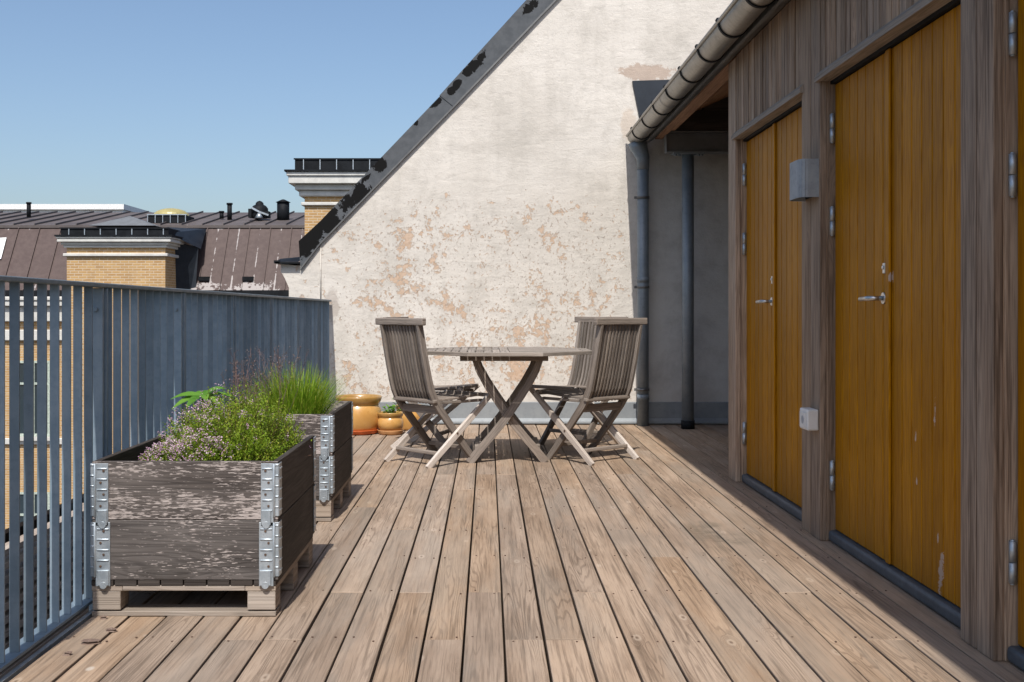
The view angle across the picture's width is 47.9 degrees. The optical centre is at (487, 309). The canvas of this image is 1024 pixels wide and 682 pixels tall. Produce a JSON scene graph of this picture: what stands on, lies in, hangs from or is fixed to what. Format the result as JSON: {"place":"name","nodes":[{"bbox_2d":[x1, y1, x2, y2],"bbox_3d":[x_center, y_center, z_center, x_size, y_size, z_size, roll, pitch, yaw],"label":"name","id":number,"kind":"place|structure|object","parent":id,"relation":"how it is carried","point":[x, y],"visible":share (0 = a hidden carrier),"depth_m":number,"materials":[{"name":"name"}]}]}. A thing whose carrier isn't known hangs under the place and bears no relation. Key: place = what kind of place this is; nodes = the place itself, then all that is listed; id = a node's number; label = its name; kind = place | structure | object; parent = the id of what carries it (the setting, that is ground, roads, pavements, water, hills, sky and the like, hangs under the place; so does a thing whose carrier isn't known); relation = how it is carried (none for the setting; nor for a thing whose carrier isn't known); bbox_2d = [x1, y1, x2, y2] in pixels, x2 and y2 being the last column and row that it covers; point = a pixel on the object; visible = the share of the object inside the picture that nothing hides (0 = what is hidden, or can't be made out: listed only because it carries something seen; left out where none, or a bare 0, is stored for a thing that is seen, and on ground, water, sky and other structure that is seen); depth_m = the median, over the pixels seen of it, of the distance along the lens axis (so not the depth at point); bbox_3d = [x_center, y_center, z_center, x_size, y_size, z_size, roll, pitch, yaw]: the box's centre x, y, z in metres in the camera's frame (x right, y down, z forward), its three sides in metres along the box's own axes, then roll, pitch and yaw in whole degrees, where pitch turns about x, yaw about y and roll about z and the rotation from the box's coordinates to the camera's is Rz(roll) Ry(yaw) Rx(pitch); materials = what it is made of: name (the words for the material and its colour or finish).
{"place":"outdoors","nodes":[
{"label":"outdoors","id":0,"kind":"place"},
{"bbox_2d":[0,494,88,678],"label":"slatted screen","id":1,"kind":"object","parent":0,"point":[33,650],"visible":0.01,"depth_m":5.74,"materials":[{"name":"grey galvanised steel"}]},
{"bbox_2d":[0,204,149,211],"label":"white building","id":2,"kind":"structure","parent":0,"point":[68,207],"depth_m":64.80,"materials":[{"name":"white"}]},
{"bbox_2d":[0,158,379,528],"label":"brick building","id":3,"kind":"structure","parent":0,"point":[229,250],"depth_m":36.28,"materials":[{"name":"brown metal"}]},
{"bbox_2d":[20,361,49,440],"bbox_3d":[-14.300,2.870,36.220,1.240,2.500,0.200,0,0,0],"label":"window","id":4,"kind":"structure","parent":3,"relation":"in","point":[21,362],"depth_m":36.29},
{"bbox_2d":[20,492,49,521],"bbox_3d":[-14.300,6.925,36.285,1.040,2.350,0.070,0,0,0],"label":"window","id":5,"kind":"structure","parent":3,"relation":"in","point":[21,493],"depth_m":36.29,"materials":[{"name":"white glass"}]},
{"bbox_2d":[0,0,525,211],"label":"sky","id":6,"kind":"structure","parent":0,"point":[148,105],"materials":[{"name":"blue"}]},
{"label":"street","id":7,"kind":"structure","parent":0,"visible":0},
{"bbox_2d":[372,429,594,681],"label":"terrace base","id":8,"kind":"object","parent":7,"relation":"on","point":[500,580],"depth_m":4.29,"materials":[{"name":"black"}]},
{"bbox_2d":[0,609,92,681],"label":"deck edge strip","id":9,"kind":"object","parent":8,"relation":"on","point":[30,660],"depth_m":3.39,"materials":[{"name":"grey metal"}]},
{"bbox_2d":[9,424,1023,681],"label":"deck","id":10,"kind":"structure","parent":8,"relation":"on","point":[759,600],"depth_m":4.02,"materials":[{"name":"brown wood"}]},
{"bbox_2d":[62,651,71,655],"bbox_3d":[-1.215,0.993,3.331,0.026,0.012,0.019,0,0,0],"label":"dry leaf","id":11,"kind":"object","parent":10,"relation":"on","point":[67,653],"visible":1,"depth_m":3.33,"materials":[{"name":"brown plant"}]},
{"bbox_2d":[81,639,99,644],"bbox_3d":[-1.188,0.993,3.447,0.057,0.012,0.038,0,0,20],"label":"dry leaf","id":12,"kind":"object","parent":10,"relation":"on","point":[88,641],"visible":1,"depth_m":3.44,"materials":[{"name":"brown plant"}]},
{"bbox_2d":[106,627,116,631],"bbox_3d":[-1.169,0.993,3.579,0.034,0.012,0.024,0,0,32],"label":"dry leaf","id":13,"kind":"object","parent":10,"relation":"on","point":[111,629],"visible":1,"depth_m":3.58,"materials":[{"name":"brown plant"}]},
{"bbox_2d":[0,275,331,671],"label":"balcony railing","id":14,"kind":"object","parent":10,"relation":"attached to","point":[176,341],"visible":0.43,"depth_m":3.92,"materials":[{"name":"blue metal"}]},
{"bbox_2d":[91,535,312,615],"bbox_3d":[-0.990,0.941,4.152,0.600,0.119,0.804,0,0,0],"label":"wooden pallet","id":15,"kind":"object","parent":10,"relation":"on","point":[112,599],"visible":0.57,"depth_m":3.75,"materials":[{"name":"brown wood"}]},
{"bbox_2d":[90,435,315,588],"bbox_3d":[-0.985,0.702,4.148,0.620,0.413,0.821,0,0,0],"label":"planter box","id":16,"kind":"object","parent":15,"relation":"on","point":[203,520],"visible":0.94,"depth_m":3.75,"materials":[{"name":"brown wood"}]},
{"bbox_2d":[171,386,235,420],"bbox_3d":[-1.075,0.450,4.326,0.185,0.321,0.191,0,0,33],"label":"leafy plant","id":17,"kind":"object","parent":16,"relation":"on","point":[191,397],"visible":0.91,"depth_m":4.32,"materials":[{"name":"green plant"}]},
{"bbox_2d":[138,381,311,460],"bbox_3d":[-0.936,0.436,4.141,0.546,0.358,0.776,0,0,0],"label":"thyme bush","id":18,"kind":"object","parent":16,"relation":"in","point":[226,435],"visible":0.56,"depth_m":4.02,"materials":[{"name":"green plant"}]},
{"bbox_2d":[316,474,350,520],"bbox_3d":[-1.038,0.941,5.834,0.600,0.119,0.804,0,0,0],"label":"wooden pallet","id":19,"kind":"object","parent":10,"relation":"on","point":[324,511],"visible":0.16,"depth_m":5.49,"materials":[{"name":"brown wood"}]},
{"bbox_2d":[214,401,352,501],"bbox_3d":[-1.035,0.702,5.830,0.620,0.413,0.821,0,0,0],"label":"planter box","id":20,"kind":"object","parent":19,"relation":"on","point":[332,431],"visible":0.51,"depth_m":5.43,"materials":[{"name":"brown wood"}]},
{"bbox_2d":[232,381,287,413],"bbox_3d":[-1.117,0.476,5.652,0.356,0.277,0.353,0,0,0],"label":"herb","id":21,"kind":"object","parent":20,"relation":"in","point":[261,399],"visible":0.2,"depth_m":5.62,"materials":[{"name":"green plant"}]},
{"bbox_2d":[221,346,308,413],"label":"dry flower stalks","id":22,"kind":"object","parent":20,"relation":"in","point":[259,370],"visible":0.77,"depth_m":5.69,"materials":[{"name":"brown plant"}]},
{"bbox_2d":[243,361,353,413],"bbox_3d":[-0.954,0.432,5.784,0.617,0.366,0.598,0,0,0],"label":"grass clump","id":23,"kind":"object","parent":20,"relation":"on","point":[306,401],"visible":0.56,"depth_m":5.68,"materials":[{"name":"green plant"}]},
{"bbox_2d":[335,394,381,434],"bbox_3d":[-1.040,0.847,9.290,0.374,0.304,0.374,0,0,0],"label":"plant pot","id":24,"kind":"object","parent":10,"relation":"on","point":[366,408],"visible":0.76,"depth_m":9.14,"materials":[{"name":"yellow ceramic"}]},
{"bbox_2d":[377,411,403,434],"bbox_3d":[-0.778,0.910,9.230,0.212,0.177,0.212,0,0,0],"label":"plant pot","id":25,"kind":"object","parent":10,"relation":"on","point":[390,423],"visible":0.95,"depth_m":9.15,"materials":[{"name":"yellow ceramic"}]},
{"bbox_2d":[382,404,400,412],"bbox_3d":[-0.765,0.804,9.241,0.170,0.084,0.170,0,0,0],"label":"leafy seedling","id":26,"kind":"object","parent":25,"relation":"on","point":[392,408],"visible":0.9,"depth_m":9.23,"materials":[{"name":"green plant"}]},
{"bbox_2d":[395,404,420,429],"bbox_3d":[-0.655,0.897,9.580,0.230,0.205,0.230,0,0,0],"label":"plant pot","id":27,"kind":"object","parent":10,"relation":"on","point":[407,425],"visible":0.1,"depth_m":9.48,"materials":[{"name":"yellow ceramic"}]},
{"bbox_2d":[383,317,479,448],"bbox_3d":[-0.406,0.534,8.469,0.600,0.957,0.500,0,0,15],"label":"folding chair","id":28,"kind":"object","parent":10,"relation":"on","point":[431,427],"visible":0.26,"depth_m":8.35,"materials":[{"name":"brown wood"}]},
{"bbox_2d":[375,318,490,468],"bbox_3d":[-0.348,0.534,7.564,0.600,0.957,0.500,0,0,-41],"label":"folding chair","id":29,"kind":"object","parent":10,"relation":"on","point":[407,360],"visible":0.97,"depth_m":7.44,"materials":[{"name":"brown wood"}]},
{"bbox_2d":[73,473,918,642],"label":"deck screws","id":30,"kind":"object","parent":10,"relation":"attached to","point":[537,557],"visible":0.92,"depth_m":4.09,"materials":[{"name":"grey metal"}]},
{"bbox_2d":[427,347,591,462],"bbox_3d":[0.110,0.643,7.775,1.150,0.746,1.150,0,0,0],"label":"folding table","id":31,"kind":"object","parent":10,"relation":"on","point":[505,414],"visible":0.96,"depth_m":7.54,"materials":[{"name":"brown wood"}]},
{"bbox_2d":[529,317,627,447],"bbox_3d":[0.662,0.534,8.521,0.500,0.957,0.600,0,0,44],"label":"folding chair","id":32,"kind":"object","parent":10,"relation":"on","point":[585,338],"visible":0.45,"depth_m":8.70,"materials":[{"name":"brown wood"}]},
{"bbox_2d":[533,318,646,466],"bbox_3d":[0.677,0.534,7.706,0.500,0.957,0.600,0,0,-43],"label":"folding chair","id":33,"kind":"object","parent":10,"relation":"on","point":[614,360],"visible":1,"depth_m":7.57,"materials":[{"name":"brown wood"}]},
{"bbox_2d":[626,0,1023,670],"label":"storage shed","id":34,"kind":"structure","parent":10,"relation":"on","point":[876,304],"depth_m":4.40,"materials":[{"name":"brown wood"}]},
{"bbox_2d":[742,123,776,491],"bbox_3d":[1.482,-0.011,6.322,0.098,1.918,0.705,0,0,0],"label":"door leaf","id":35,"kind":"structure","parent":34,"relation":"in","point":[761,149],"depth_m":6.27,"materials":[{"name":"yellow wood"}]},
{"bbox_2d":[777,107,801,507],"bbox_3d":[1.514,-0.011,5.615,0.034,1.918,0.689,0,0,0],"label":"door leaf","id":36,"kind":"structure","parent":34,"relation":"in","point":[789,129],"depth_m":5.71,"materials":[{"name":"brown wood"}]},
{"bbox_2d":[790,159,818,200],"bbox_3d":[1.393,-0.570,5.093,0.084,0.166,0.209,0,0,0],"label":"wall lamp","id":37,"kind":"object","parent":34,"relation":"attached to","point":[804,179],"visible":1,"depth_m":5.00,"materials":[{"name":"grey metal"}]},
{"bbox_2d":[800,407,817,430],"bbox_3d":[1.405,0.480,5.048,0.058,0.092,0.125,0,0,0],"label":"power socket","id":38,"kind":"object","parent":34,"relation":"attached to","point":[808,418],"visible":1,"depth_m":4.99,"materials":[{"name":"white plastic"}]},
{"bbox_2d":[830,48,892,564],"bbox_3d":[1.482,-0.011,4.618,0.098,1.918,0.713,0,0,0],"label":"door leaf","id":39,"kind":"structure","parent":34,"relation":"in","point":[861,125],"depth_m":4.58,"materials":[{"name":"yellow wood"}]},
{"bbox_2d":[893,4,960,607],"bbox_3d":[1.514,-0.011,3.878,0.034,1.918,0.749,0,0,0],"label":"door leaf","id":40,"kind":"structure","parent":34,"relation":"in","point":[927,64],"depth_m":3.91,"materials":[{"name":"yellow wood"}]},
{"bbox_2d":[1009,0,1023,647],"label":"door leaf","id":41,"kind":"structure","parent":34,"relation":"in","point":[1012,14],"depth_m":3.24,"materials":[{"name":"brown wood"}]},
{"bbox_2d":[274,0,732,428],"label":"gable wall","id":42,"kind":"structure","parent":7,"relation":"on","point":[487,200],"depth_m":10.03,"materials":[{"name":"paint"}]}
]}

